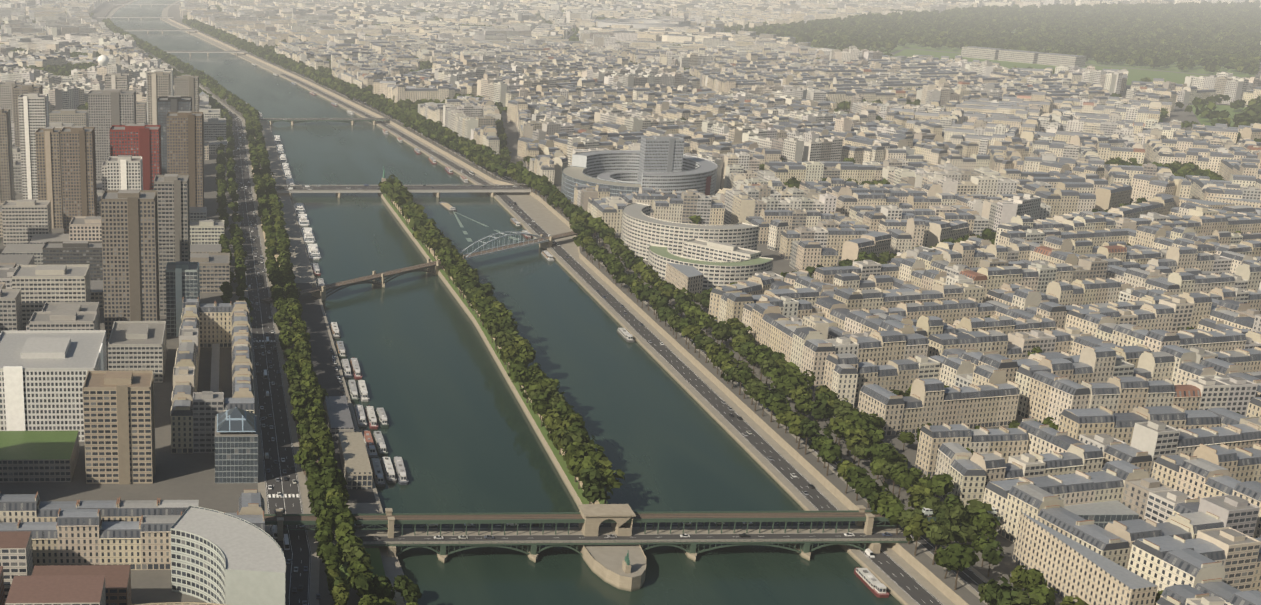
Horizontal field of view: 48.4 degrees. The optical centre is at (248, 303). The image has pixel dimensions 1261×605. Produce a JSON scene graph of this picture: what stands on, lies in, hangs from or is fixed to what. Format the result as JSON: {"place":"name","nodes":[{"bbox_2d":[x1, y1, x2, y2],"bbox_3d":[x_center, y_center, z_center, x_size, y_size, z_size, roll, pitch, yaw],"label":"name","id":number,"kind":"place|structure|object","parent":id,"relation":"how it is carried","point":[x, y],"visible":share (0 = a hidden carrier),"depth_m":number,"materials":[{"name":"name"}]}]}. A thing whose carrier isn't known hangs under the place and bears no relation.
{"place":"outdoors","nodes":[
{"label":"outdoors","id":0,"kind":"place"},
{"bbox_2d":[111,0,901,604],"bbox_3d":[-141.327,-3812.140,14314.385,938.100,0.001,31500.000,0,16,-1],"label":"river water","id":1,"kind":"structure","parent":0,"point":[459,434],"depth_m":813.71,"materials":[{"name":"teal liquid"}]},
{"bbox_2d":[453,211,517,241],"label":"boat wakes","id":2,"kind":"object","parent":1,"relation":"on","point":[465,232],"visible":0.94,"depth_m":1283.76,"materials":[{"name":"white liquid"}]},
{"bbox_2d":[378,193,607,510],"bbox_3d":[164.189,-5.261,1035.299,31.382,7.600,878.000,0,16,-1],"label":"ile aux cygnes","id":3,"kind":"object","parent":1,"relation":"in","point":[560,465],"visible":0.42,"depth_m":847.31,"materials":[{"name":"stone"}]},
{"bbox_2d":[382,166,385,181],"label":"statue of liberty","id":4,"kind":"object","parent":3,"relation":"on","point":[383,179],"visible":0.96,"depth_m":1445.50,"materials":[{"name":"metal"}]},
{"bbox_2d":[246,63,888,597],"bbox_3d":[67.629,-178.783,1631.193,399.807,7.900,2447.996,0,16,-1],"label":"boats","id":5,"kind":"object","parent":1,"relation":"on","point":[870,581],"visible":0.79,"depth_m":815.84,"materials":[{"name":"metal"}]},
{"bbox_2d":[148,54,988,604],"bbox_3d":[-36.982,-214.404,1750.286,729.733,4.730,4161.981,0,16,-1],"label":"roads","id":6,"kind":"structure","parent":0,"point":[292,498],"depth_m":789.62,"materials":[{"name":"grey asphalt"}]},
{"bbox_2d":[212,96,891,604],"bbox_3d":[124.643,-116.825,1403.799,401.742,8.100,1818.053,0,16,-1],"label":"cars","id":7,"kind":"object","parent":6,"relation":"on","point":[294,590],"visible":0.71,"depth_m":727.67,"materials":[{"name":"paint"}]},
{"bbox_2d":[0,0,1260,604],"bbox_3d":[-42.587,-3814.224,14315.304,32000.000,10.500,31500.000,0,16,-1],"label":"ground","id":8,"kind":"structure","parent":0,"point":[184,476],"depth_m":772.14,"materials":[{"name":"beige concrete"}]},
{"bbox_2d":[98,55,108,65],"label":"gas balloon","id":9,"kind":"object","parent":8,"relation":"on","point":[103,60],"visible":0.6,"depth_m":2459.72,"materials":[{"name":"white fabric"}]},
{"bbox_2d":[0,297,264,569],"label":"blocks","id":10,"kind":"structure","parent":8,"relation":"on","point":[135,534],"depth_m":593.57,"materials":[{"name":"stone"}]},
{"bbox_2d":[97,17,173,19],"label":"bridge","id":11,"kind":"structure","parent":8,"relation":"on","point":[136,17],"depth_m":4132.22,"materials":[{"name":"concrete"}]},
{"bbox_2d":[113,4,178,6],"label":"bridge","id":12,"kind":"structure","parent":8,"relation":"on","point":[145,4],"depth_m":4828.91,"materials":[{"name":"concrete"}]},
{"bbox_2d":[109,29,197,33],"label":"bridge","id":13,"kind":"structure","parent":8,"relation":"on","point":[163,30],"depth_m":3595.40,"materials":[{"name":"concrete"}]},
{"bbox_2d":[163,51,250,56],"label":"bridge","id":14,"kind":"structure","parent":8,"relation":"on","point":[208,52],"depth_m":2964.99,"materials":[{"name":"concrete"}]},
{"bbox_2d":[259,117,389,125],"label":"bridge","id":15,"kind":"structure","parent":8,"relation":"on","point":[291,120],"depth_m":1939.12,"materials":[{"name":"grey concrete"}]},
{"bbox_2d":[275,184,534,197],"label":"bridge","id":16,"kind":"structure","parent":8,"relation":"on","point":[438,189],"depth_m":1420.06,"materials":[{"name":"concrete"}]},
{"bbox_2d":[260,231,577,302],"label":"railway bridge","id":17,"kind":"structure","parent":8,"relation":"on","point":[431,268],"depth_m":1098.74,"materials":[{"name":"metal"}]},
{"bbox_2d":[0,19,1138,604],"bbox_3d":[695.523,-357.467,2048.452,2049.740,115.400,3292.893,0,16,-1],"label":"buildings","id":18,"kind":"structure","parent":8,"relation":"on","point":[112,183],"depth_m":902.60,"materials":[{"name":"concrete"}]},
{"bbox_2d":[102,18,1088,604],"bbox_3d":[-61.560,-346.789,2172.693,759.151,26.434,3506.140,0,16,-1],"label":"trees","id":19,"kind":"object","parent":8,"relation":"on","point":[596,474],"visible":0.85,"depth_m":785.13,"materials":[{"name":"green plant"}]},
{"bbox_2d":[0,34,1260,217],"bbox_3d":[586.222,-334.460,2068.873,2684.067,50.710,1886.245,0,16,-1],"label":"city","id":20,"kind":"object","parent":8,"relation":"on","point":[1058,138],"visible":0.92,"depth_m":1882.13,"materials":[{"name":"stone"}]},
{"bbox_2d":[0,0,1260,79],"bbox_3d":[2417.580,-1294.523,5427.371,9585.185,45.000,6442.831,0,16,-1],"label":"city","id":21,"kind":"object","parent":8,"relation":"on","point":[517,23],"visible":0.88,"depth_m":3690.74,"materials":[{"name":"stone"}]},
{"bbox_2d":[0,1,1260,604],"bbox_3d":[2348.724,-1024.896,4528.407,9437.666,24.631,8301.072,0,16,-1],"label":"street trees","id":22,"kind":"object","parent":8,"relation":"on","point":[1174,167],"visible":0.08,"depth_m":1536.85,"materials":[{"name":"green plant"}]},
{"bbox_2d":[264,504,999,591],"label":"viaduct bridge","id":23,"kind":"structure","parent":8,"relation":"on","point":[619,562],"depth_m":611.87,"materials":[{"name":"grey metal"}]},
{"bbox_2d":[922,507,996,515],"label":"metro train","id":24,"kind":"object","parent":23,"relation":"on","point":[927,511],"visible":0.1,"depth_m":615.88,"materials":[{"name":"metal"}]},
{"bbox_2d":[534,150,1260,604],"bbox_3d":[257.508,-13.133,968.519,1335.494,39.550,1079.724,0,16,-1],"label":"city","id":25,"kind":"object","parent":8,"relation":"on","point":[1130,390],"visible":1,"depth_m":822.86,"materials":[{"name":"stone"}]},
{"bbox_2d":[735,0,1260,146],"bbox_3d":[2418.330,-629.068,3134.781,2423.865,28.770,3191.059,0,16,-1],"label":"bois de boulogne forest","id":26,"kind":"object","parent":8,"relation":"on","point":[1213,33],"visible":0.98,"depth_m":3323.88,"materials":[{"name":"green plant"}]},
{"bbox_2d":[805,7,1260,125],"bbox_3d":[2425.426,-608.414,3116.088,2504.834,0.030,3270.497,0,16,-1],"label":"lawn","id":27,"kind":"structure","parent":8,"relation":"on","point":[1139,74],"depth_m":2668.33,"materials":[{"name":"green plant"}]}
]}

